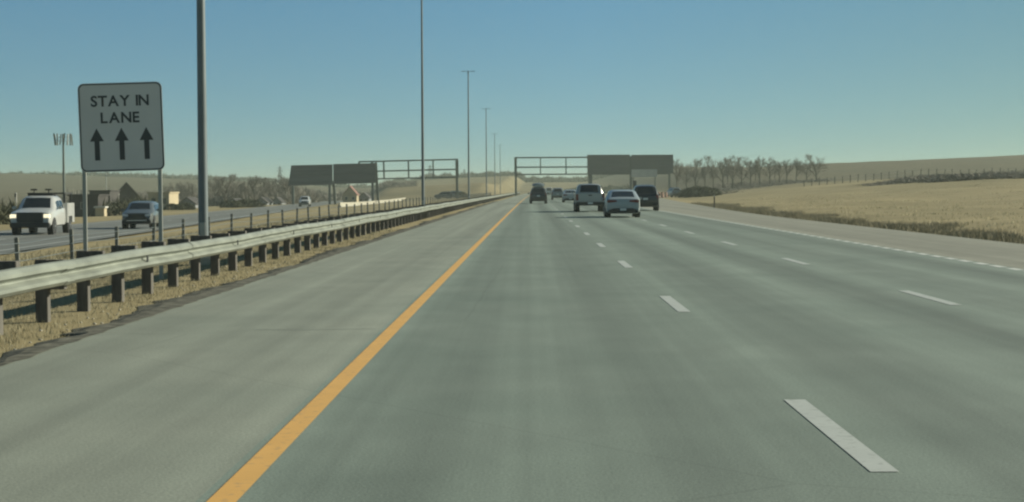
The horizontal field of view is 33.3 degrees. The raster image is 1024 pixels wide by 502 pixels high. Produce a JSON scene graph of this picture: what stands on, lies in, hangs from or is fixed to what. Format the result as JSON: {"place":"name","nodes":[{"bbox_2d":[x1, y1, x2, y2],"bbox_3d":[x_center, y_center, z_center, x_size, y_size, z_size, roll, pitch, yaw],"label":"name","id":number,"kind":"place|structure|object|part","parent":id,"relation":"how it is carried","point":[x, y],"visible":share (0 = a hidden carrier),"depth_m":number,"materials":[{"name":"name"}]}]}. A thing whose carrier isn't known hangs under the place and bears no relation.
{"place":"outdoors","nodes":[
{"label":"outdoors","id":0,"kind":"place"},
{"bbox_2d":[0,201,342,253],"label":"opposing road","id":1,"kind":"structure","parent":0,"point":[95,228],"depth_m":109.31,"materials":[{"name":"grey asphalt"}]},
{"bbox_2d":[10,189,74,234],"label":"utility truck","id":2,"kind":"object","parent":1,"relation":"on","point":[50,212],"visible":1,"depth_m":94.15,"materials":[{"name":"white paint"}]},
{"bbox_2d":[121,201,158,228],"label":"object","id":3,"kind":"object","parent":1,"relation":"on","point":[134,213],"visible":0.81,"depth_m":108.37,"materials":[{"name":"blue paint"}]},
{"bbox_2d":[0,203,331,250],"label":"opposing road markings","id":4,"kind":"object","parent":1,"relation":"on","point":[128,232],"visible":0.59,"depth_m":105.63,"materials":[{"name":"white paint"}]},
{"bbox_2d":[299,196,310,206],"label":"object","id":5,"kind":"object","parent":1,"relation":"on","point":[304,200],"visible":0.97,"depth_m":300.39,"materials":[{"name":"white paint"}]},
{"bbox_2d":[0,213,355,284],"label":"median grass","id":6,"kind":"structure","parent":0,"point":[186,237],"depth_m":74.80,"materials":[{"name":"beige plant"}]},
{"bbox_2d":[0,229,396,354],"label":"verge grass","id":7,"kind":"structure","parent":0,"point":[156,293],"depth_m":28.20,"materials":[{"name":"brown plant"}]},
{"bbox_2d":[0,193,529,501],"bbox_3d":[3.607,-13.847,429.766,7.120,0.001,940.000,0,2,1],"label":"shoulder","id":8,"kind":"object","parent":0,"point":[195,401],"visible":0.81,"depth_m":14.38},
{"bbox_2d":[0,155,1023,357],"bbox_3d":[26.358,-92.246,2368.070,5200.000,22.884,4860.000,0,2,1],"label":"ground","id":9,"kind":"structure","parent":0,"point":[19,184],"depth_m":196.83,"materials":[{"name":"beige plant"}]},
{"bbox_2d":[53,133,72,202],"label":"cell tower","id":10,"kind":"structure","parent":9,"relation":"on","point":[63,152],"depth_m":262.39,"materials":[{"name":"metal"}]},
{"bbox_2d":[0,194,157,224],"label":"roadside bushes","id":11,"kind":"object","parent":9,"relation":"on","point":[6,211],"visible":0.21,"depth_m":205.97,"materials":[{"name":"brown plant"}]},
{"bbox_2d":[67,194,109,216],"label":"dark shed","id":12,"kind":"structure","parent":9,"relation":"on","point":[93,200],"depth_m":205.52,"materials":[{"name":"grey"}]},
{"bbox_2d":[94,206,107,216],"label":"utility cabinet","id":13,"kind":"object","parent":9,"relation":"on","point":[100,210],"visible":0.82,"depth_m":198.51,"materials":[{"name":"beige metal"}]},
{"bbox_2d":[88,190,119,203],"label":"building","id":14,"kind":"structure","parent":9,"relation":"on","point":[114,194],"depth_m":265.75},
{"bbox_2d":[78,82,164,278],"bbox_3d":[-7.081,-1.042,31.095,1.548,4.059,0.077,0,2,-3],"label":"road sign","id":15,"kind":"object","parent":9,"relation":"on","point":[121,126],"visible":0.91,"depth_m":31.02,"materials":[{"name":"white metal"}]},
{"bbox_2d":[119,182,142,204],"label":"gabled house","id":16,"kind":"structure","parent":9,"relation":"on","point":[126,189],"depth_m":300.61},
{"bbox_2d":[147,192,179,208],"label":"beige building","id":17,"kind":"structure","parent":9,"relation":"on","point":[169,197],"depth_m":262.51,"materials":[{"name":"paint"}]},
{"bbox_2d":[163,203,176,209],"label":"shrub","id":18,"kind":"object","parent":9,"relation":"on","point":[168,205],"visible":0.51,"depth_m":261.93,"materials":[{"name":"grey plant"}]},
{"bbox_2d":[162,182,180,198],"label":"bare tree","id":19,"kind":"object","parent":9,"relation":"on","point":[171,190],"visible":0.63,"depth_m":400.50,"materials":[{"name":"brown plant"}]},
{"bbox_2d":[170,203,186,209],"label":"shrub","id":20,"kind":"object","parent":9,"relation":"on","point":[178,206],"visible":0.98,"depth_m":258.05,"materials":[{"name":"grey plant"}]},
{"bbox_2d":[174,181,190,197],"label":"bare tree","id":21,"kind":"object","parent":9,"relation":"on","point":[181,187],"visible":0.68,"depth_m":410.61,"materials":[{"name":"brown plant"}]},
{"bbox_2d":[179,197,197,207],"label":"house","id":22,"kind":"structure","parent":9,"relation":"on","point":[193,201],"depth_m":320.59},
{"bbox_2d":[180,182,197,197],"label":"bare tree","id":23,"kind":"object","parent":9,"relation":"on","point":[192,188],"visible":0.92,"depth_m":395.32,"materials":[{"name":"brown plant"}]},
{"bbox_2d":[182,202,195,209],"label":"shrub","id":24,"kind":"object","parent":9,"relation":"on","point":[189,207],"visible":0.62,"depth_m":262.00,"materials":[{"name":"grey plant"}]},
{"bbox_2d":[189,0,210,265],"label":"light pole","id":25,"kind":"object","parent":9,"relation":"on","point":[203,229],"visible":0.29,"depth_m":38.42,"materials":[{"name":"metal"}]},
{"bbox_2d":[12,224,416,349],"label":"loose stones","id":26,"kind":"object","parent":9,"relation":"on","point":[40,330],"visible":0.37,"depth_m":22.29,"materials":[{"name":"grey gravel"}]},
{"bbox_2d":[208,176,230,197],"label":"bare tree","id":27,"kind":"object","parent":9,"relation":"on","point":[216,182],"visible":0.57,"depth_m":390.38,"materials":[{"name":"brown plant"}]},
{"bbox_2d":[209,173,239,200],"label":"bare tree","id":28,"kind":"object","parent":9,"relation":"on","point":[221,186],"visible":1,"depth_m":379.85,"materials":[{"name":"brown plant"}]},
{"bbox_2d":[219,200,231,207],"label":"shrub","id":29,"kind":"object","parent":9,"relation":"on","point":[223,204],"visible":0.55,"depth_m":299.76,"materials":[{"name":"grey plant"}]},
{"bbox_2d":[224,178,241,190],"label":"bare tree","id":30,"kind":"object","parent":9,"relation":"on","point":[233,182],"visible":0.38,"depth_m":400.50,"materials":[{"name":"brown plant"}]},
{"bbox_2d":[226,200,244,207],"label":"shrub","id":31,"kind":"object","parent":9,"relation":"on","point":[235,203],"visible":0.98,"depth_m":291.98,"materials":[{"name":"grey plant"}]},
{"bbox_2d":[57,179,417,206],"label":"distant woodland","id":32,"kind":"object","parent":9,"relation":"on","point":[315,196],"visible":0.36,"depth_m":425.65,"materials":[{"name":"brown plant"}]},
{"bbox_2d":[238,181,248,192],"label":"bare tree","id":33,"kind":"object","parent":9,"relation":"on","point":[243,186],"visible":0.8,"depth_m":394.99,"materials":[{"name":"brown plant"}]},
{"bbox_2d":[0,192,490,260],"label":"cable barrier","id":34,"kind":"object","parent":9,"relation":"on","point":[16,243],"visible":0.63,"depth_m":54.04,"materials":[{"name":"metal"}]},
{"bbox_2d":[237,199,253,206],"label":"shrub","id":35,"kind":"object","parent":9,"relation":"on","point":[247,203],"visible":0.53,"depth_m":297.86,"materials":[{"name":"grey plant"}]},
{"bbox_2d":[0,201,497,365],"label":"gravel verge","id":36,"kind":"structure","parent":9,"relation":"on","point":[141,312],"depth_m":23.45,"materials":[{"name":"grey gravel"}]},
{"bbox_2d":[239,175,266,199],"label":"bare tree","id":37,"kind":"object","parent":9,"relation":"on","point":[254,187],"visible":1,"depth_m":385.27,"materials":[{"name":"brown plant"}]},
{"bbox_2d":[252,200,265,206],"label":"shrub","id":38,"kind":"object","parent":9,"relation":"on","point":[258,203],"visible":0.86,"depth_m":299.91,"materials":[{"name":"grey plant"}]},
{"bbox_2d":[0,192,519,334],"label":"guardrail","id":39,"kind":"object","parent":9,"relation":"on","point":[41,278],"visible":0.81,"depth_m":28.30,"materials":[{"name":"silver metal"}]},
{"bbox_2d":[254,177,272,196],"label":"bare tree","id":40,"kind":"object","parent":9,"relation":"on","point":[266,189],"visible":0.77,"depth_m":400.17,"materials":[{"name":"brown plant"}]},
{"bbox_2d":[256,197,273,204],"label":"house","id":41,"kind":"structure","parent":9,"relation":"on","point":[266,200],"depth_m":361.31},
{"bbox_2d":[260,177,277,195],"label":"bare tree","id":42,"kind":"object","parent":9,"relation":"on","point":[270,192],"visible":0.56,"depth_m":410.07,"materials":[{"name":"brown plant"}]},
{"bbox_2d":[269,175,284,193],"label":"bare tree","id":43,"kind":"object","parent":9,"relation":"on","point":[278,184],"visible":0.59,"depth_m":419.98,"materials":[{"name":"brown plant"}]},
{"bbox_2d":[277,166,281,182],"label":"power pylon","id":44,"kind":"object","parent":9,"relation":"on","point":[279,173],"visible":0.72,"depth_m":1099.99,"materials":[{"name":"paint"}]},
{"bbox_2d":[273,197,286,204],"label":"house","id":45,"kind":"structure","parent":9,"relation":"on","point":[278,201],"depth_m":380.46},
{"bbox_2d":[279,177,289,192],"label":"bare tree","id":46,"kind":"object","parent":9,"relation":"on","point":[285,186],"visible":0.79,"depth_m":415.36,"materials":[{"name":"brown plant"}]},
{"bbox_2d":[286,180,299,193],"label":"bare tree","id":47,"kind":"object","parent":9,"relation":"on","point":[295,188],"visible":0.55,"depth_m":404.79,"materials":[{"name":"brown plant"}]},
{"bbox_2d":[0,170,611,187],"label":"ridge scrub","id":48,"kind":"object","parent":9,"relation":"on","point":[461,175],"visible":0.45,"depth_m":1253.17,"materials":[{"name":"brown plant"}]},
{"bbox_2d":[342,186,359,201],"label":"house","id":49,"kind":"structure","parent":9,"relation":"on","point":[350,194],"depth_m":420.25,"materials":[{"name":"beige paint"}]},
{"bbox_2d":[359,192,371,201],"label":"grey house","id":50,"kind":"structure","parent":9,"relation":"on","point":[364,196],"depth_m":430.24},
{"bbox_2d":[339,197,405,206],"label":"concrete barrier","id":51,"kind":"object","parent":9,"relation":"on","point":[342,204],"visible":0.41,"depth_m":331.32,"materials":[{"name":"white concrete"}]},
{"bbox_2d":[288,159,458,204],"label":"overhead gantry","id":52,"kind":"object","parent":9,"relation":"on","point":[329,175],"visible":0.95,"depth_m":369.73,"materials":[{"name":"metal"}]},
{"bbox_2d":[421,0,424,204],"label":"light pole","id":53,"kind":"object","parent":9,"relation":"on","point":[422,148],"visible":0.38,"depth_m":117.76,"materials":[{"name":"metal"}]},
{"bbox_2d":[434,191,452,198],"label":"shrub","id":54,"kind":"object","parent":9,"relation":"on","point":[445,194],"visible":0.77,"depth_m":439.10,"materials":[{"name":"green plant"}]},
{"bbox_2d":[455,192,467,197],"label":"shrub","id":55,"kind":"object","parent":9,"relation":"on","point":[464,194],"visible":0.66,"depth_m":429.05,"materials":[{"name":"grey plant"}]},
{"bbox_2d":[461,71,474,197],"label":"light pole","id":56,"kind":"object","parent":9,"relation":"on","point":[468,139],"visible":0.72,"depth_m":198.67,"materials":[{"name":"metal"}]},
{"bbox_2d":[486,108,489,195],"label":"light pole","id":57,"kind":"object","parent":9,"relation":"on","point":[486,155],"visible":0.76,"depth_m":278.61,"materials":[{"name":"metal"}]},
{"bbox_2d":[494,133,494,194],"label":"light pole","id":58,"kind":"object","parent":9,"relation":"on","point":[494,163],"visible":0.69,"depth_m":358.59,"materials":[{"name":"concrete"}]},
{"bbox_2d":[514,155,672,195],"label":"overhead gantry","id":59,"kind":"object","parent":9,"relation":"on","point":[614,164],"visible":0.91,"depth_m":448.75,"materials":[{"name":"metal"}]},
{"bbox_2d":[563,184,629,192],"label":"grass field","id":60,"kind":"structure","parent":9,"relation":"on","point":[606,189],"depth_m":713.73,"materials":[{"name":"beige plant"}]},
{"bbox_2d":[196,195,1023,501],"bbox_3d":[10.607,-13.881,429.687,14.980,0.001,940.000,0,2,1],"label":"road lanes","id":61,"kind":"structure","parent":9,"relation":"on","point":[538,351],"depth_m":13.93,"materials":[{"name":"grey asphalt"}]},
{"bbox_2d":[206,196,527,501],"bbox_3d":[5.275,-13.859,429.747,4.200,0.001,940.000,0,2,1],"label":"yellow edge line","id":62,"kind":"object","parent":61,"relation":"on","point":[243,479],"visible":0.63,"depth_m":12.01,"materials":[{"name":"paint"}]},
{"bbox_2d":[528,187,548,203],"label":"suv","id":63,"kind":"object","parent":61,"relation":"on","point":[538,193],"visible":1,"depth_m":188.95,"materials":[{"name":"black paint"}]},
{"bbox_2d":[532,182,544,186],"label":"roof cargo","id":64,"kind":"object","parent":63,"relation":"on","point":[535,184],"visible":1,"depth_m":189.68,"materials":[{"name":"grey paint"}]},
{"bbox_2d":[533,189,543,191],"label":"rear window","id":65,"kind":"structure","parent":63,"relation":"in","point":[534,190],"depth_m":189.12,"materials":[{"name":"black glass"}]},
{"bbox_2d":[546,187,551,194],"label":"delivery van","id":66,"kind":"object","parent":61,"relation":"on","point":[548,189],"visible":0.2,"depth_m":429.41,"materials":[{"name":"white paint"}]},
{"bbox_2d":[550,187,563,199],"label":"car","id":67,"kind":"object","parent":61,"relation":"on","point":[556,192],"visible":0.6,"depth_m":261.49,"materials":[{"name":"grey paint"}]},
{"bbox_2d":[560,190,575,201],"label":"sedan","id":68,"kind":"object","parent":61,"relation":"on","point":[567,195],"visible":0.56,"depth_m":204.58,"materials":[{"name":"paint"}]},
{"bbox_2d":[571,184,604,211],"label":"pickup truck","id":69,"kind":"object","parent":61,"relation":"on","point":[588,194],"visible":0.87,"depth_m":117.61,"materials":[{"name":"silver paint"}]},
{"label":"rear window","id":70,"kind":"part","parent":69,"relation":"part of","materials":[{"name":"black glass"}]},
{"bbox_2d":[600,190,641,216],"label":"sedan","id":71,"kind":"object","parent":61,"relation":"on","point":[622,201],"visible":0.98,"depth_m":93.51,"materials":[{"name":"paint"}]},
{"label":"rear window","id":72,"kind":"part","parent":71,"relation":"part of","materials":[{"name":"black glass"}]},
{"bbox_2d":[633,185,659,210],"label":"suv","id":73,"kind":"object","parent":61,"relation":"on","point":[649,195],"visible":0.6,"depth_m":121.95,"materials":[{"name":"black paint"}]},
{"bbox_2d":[637,187,653,192],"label":"rear window","id":74,"kind":"structure","parent":73,"relation":"in","point":[640,189],"depth_m":122.08,"materials":[{"name":"black glass"}]},
{"bbox_2d":[548,202,960,471],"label":"lane dash markings","id":75,"kind":"object","parent":61,"relation":"on","point":[860,452],"visible":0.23,"depth_m":11.02,"materials":[{"name":"white paint"}]},
{"bbox_2d":[640,207,1022,269],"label":"edge line markings","id":76,"kind":"object","parent":61,"relation":"on","point":[883,247],"visible":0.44,"depth_m":42.74,"materials":[{"name":"paint"}]},
{"bbox_2d":[631,169,656,186],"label":"guide sign","id":77,"kind":"object","parent":9,"relation":"on","point":[644,173],"visible":0.86,"depth_m":429.20,"materials":[{"name":"metal"}]},
{"bbox_2d":[667,187,680,196],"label":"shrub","id":78,"kind":"object","parent":9,"relation":"on","point":[671,191],"visible":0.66,"depth_m":332.58,"materials":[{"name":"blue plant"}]},
{"bbox_2d":[673,159,685,186],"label":"bare tree","id":79,"kind":"object","parent":9,"relation":"on","point":[678,177],"visible":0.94,"depth_m":453.84,"materials":[{"name":"brown plant"}]},
{"bbox_2d":[676,187,695,197],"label":"shrub","id":80,"kind":"object","parent":9,"relation":"on","point":[682,193],"visible":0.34,"depth_m":329.14,"materials":[{"name":"green plant"}]},
{"bbox_2d":[679,164,695,187],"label":"bare tree","id":81,"kind":"object","parent":9,"relation":"on","point":[686,176],"visible":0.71,"depth_m":466.83,"materials":[{"name":"brown plant"}]},
{"bbox_2d":[684,186,706,197],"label":"shrub","id":82,"kind":"object","parent":9,"relation":"on","point":[689,191],"visible":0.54,"depth_m":320.60,"materials":[{"name":"green plant"}]},
{"bbox_2d":[685,158,707,185],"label":"bare tree","id":83,"kind":"object","parent":9,"relation":"on","point":[695,164],"visible":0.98,"depth_m":448.99,"materials":[{"name":"brown plant"}]},
{"bbox_2d":[699,164,708,185],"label":"bare tree","id":84,"kind":"object","parent":9,"relation":"on","point":[702,172],"visible":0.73,"depth_m":468.59,"materials":[{"name":"grey plant"}]},
{"bbox_2d":[691,186,718,196],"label":"shrub","id":85,"kind":"object","parent":9,"relation":"on","point":[701,191],"visible":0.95,"depth_m":316.39,"materials":[{"name":"green plant"}]},
{"bbox_2d":[704,155,721,187],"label":"bare tree","id":86,"kind":"object","parent":9,"relation":"on","point":[711,168],"visible":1,"depth_m":438.79,"materials":[{"name":"grey plant"}]},
{"bbox_2d":[709,188,721,194],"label":"shrub","id":87,"kind":"object","parent":9,"relation":"on","point":[718,191],"visible":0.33,"depth_m":323.82,"materials":[{"name":"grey plant"}]},
{"bbox_2d":[709,157,731,187],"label":"bare tree","id":88,"kind":"object","parent":9,"relation":"on","point":[722,168],"visible":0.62,"depth_m":450.92,"materials":[{"name":"grey plant"}]},
{"bbox_2d":[724,155,743,187],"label":"bare tree","id":89,"kind":"object","parent":9,"relation":"on","point":[730,163],"visible":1,"depth_m":434.11,"materials":[{"name":"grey plant"}]},
{"bbox_2d":[731,155,752,186],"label":"bare tree","id":90,"kind":"object","parent":9,"relation":"on","point":[738,162],"visible":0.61,"depth_m":441.57,"materials":[{"name":"grey plant"}]},
{"bbox_2d":[660,176,835,196],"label":"slope scrub","id":91,"kind":"object","parent":9,"relation":"on","point":[728,188],"visible":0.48,"depth_m":429.48,"materials":[{"name":"brown plant"}]},
{"bbox_2d":[739,160,762,183],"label":"bare tree","id":92,"kind":"object","parent":9,"relation":"on","point":[749,163],"visible":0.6,"depth_m":448.80,"materials":[{"name":"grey plant"}]},
{"bbox_2d":[749,155,768,184],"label":"bare tree","id":93,"kind":"object","parent":9,"relation":"on","point":[758,162],"visible":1,"depth_m":430.18,"materials":[{"name":"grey plant"}]},
{"bbox_2d":[760,157,779,183],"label":"bare tree","id":94,"kind":"object","parent":9,"relation":"on","point":[770,167],"visible":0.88,"depth_m":438.70,"materials":[{"name":"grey plant"}]},
{"bbox_2d":[772,161,785,182],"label":"bare tree","id":95,"kind":"object","parent":9,"relation":"on","point":[780,169],"visible":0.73,"depth_m":444.62,"materials":[{"name":"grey plant"}]},
{"bbox_2d":[781,159,793,182],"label":"bare tree","id":96,"kind":"object","parent":9,"relation":"on","point":[787,172],"visible":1,"depth_m":428.52,"materials":[{"name":"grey plant"}]},
{"bbox_2d":[791,157,806,180],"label":"bare tree","id":97,"kind":"object","parent":9,"relation":"on","point":[798,165],"visible":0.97,"depth_m":434.48,"materials":[{"name":"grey plant"}]},
{"bbox_2d":[799,160,814,179],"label":"bare tree","id":98,"kind":"object","parent":9,"relation":"on","point":[805,172],"visible":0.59,"depth_m":438.66,"materials":[{"name":"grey plant"}]},
{"bbox_2d":[803,154,829,180],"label":"bare tree","id":99,"kind":"object","parent":9,"relation":"on","point":[813,164],"visible":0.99,"depth_m":423.88,"materials":[{"name":"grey plant"}]},
{"bbox_2d":[703,183,1023,237],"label":"field grass","id":100,"kind":"structure","parent":9,"relation":"on","point":[879,207],"depth_m":128.70,"materials":[{"name":"plant"}]},
{"bbox_2d":[804,168,1008,185],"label":"field fence","id":101,"kind":"object","parent":9,"relation":"on","point":[936,170],"visible":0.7,"depth_m":297.27,"materials":[{"name":"brown wood"}]},
{"bbox_2d":[855,170,1023,185],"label":"field edge scrub","id":102,"kind":"object","parent":9,"relation":"on","point":[928,178],"visible":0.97,"depth_m":250.97,"materials":[{"name":"brown plant"}]},
{"bbox_2d":[0,0,1023,185],"label":"sky","id":103,"kind":"structure","parent":0,"point":[289,82],"materials":[{"name":"blue"}]},
{"bbox_2d":[605,194,1023,268],"bbox_3d":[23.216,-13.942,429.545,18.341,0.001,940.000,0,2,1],"label":"shoulder","id":104,"kind":"object","parent":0,"point":[1007,254],"visible":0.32,"depth_m":54.23},
{"bbox_2d":[691,202,1023,243],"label":"roadside weeds","id":105,"kind":"object","parent":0,"point":[995,235],"visible":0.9,"depth_m":74.06,"materials":[{"name":"brown plant"}]}
]}

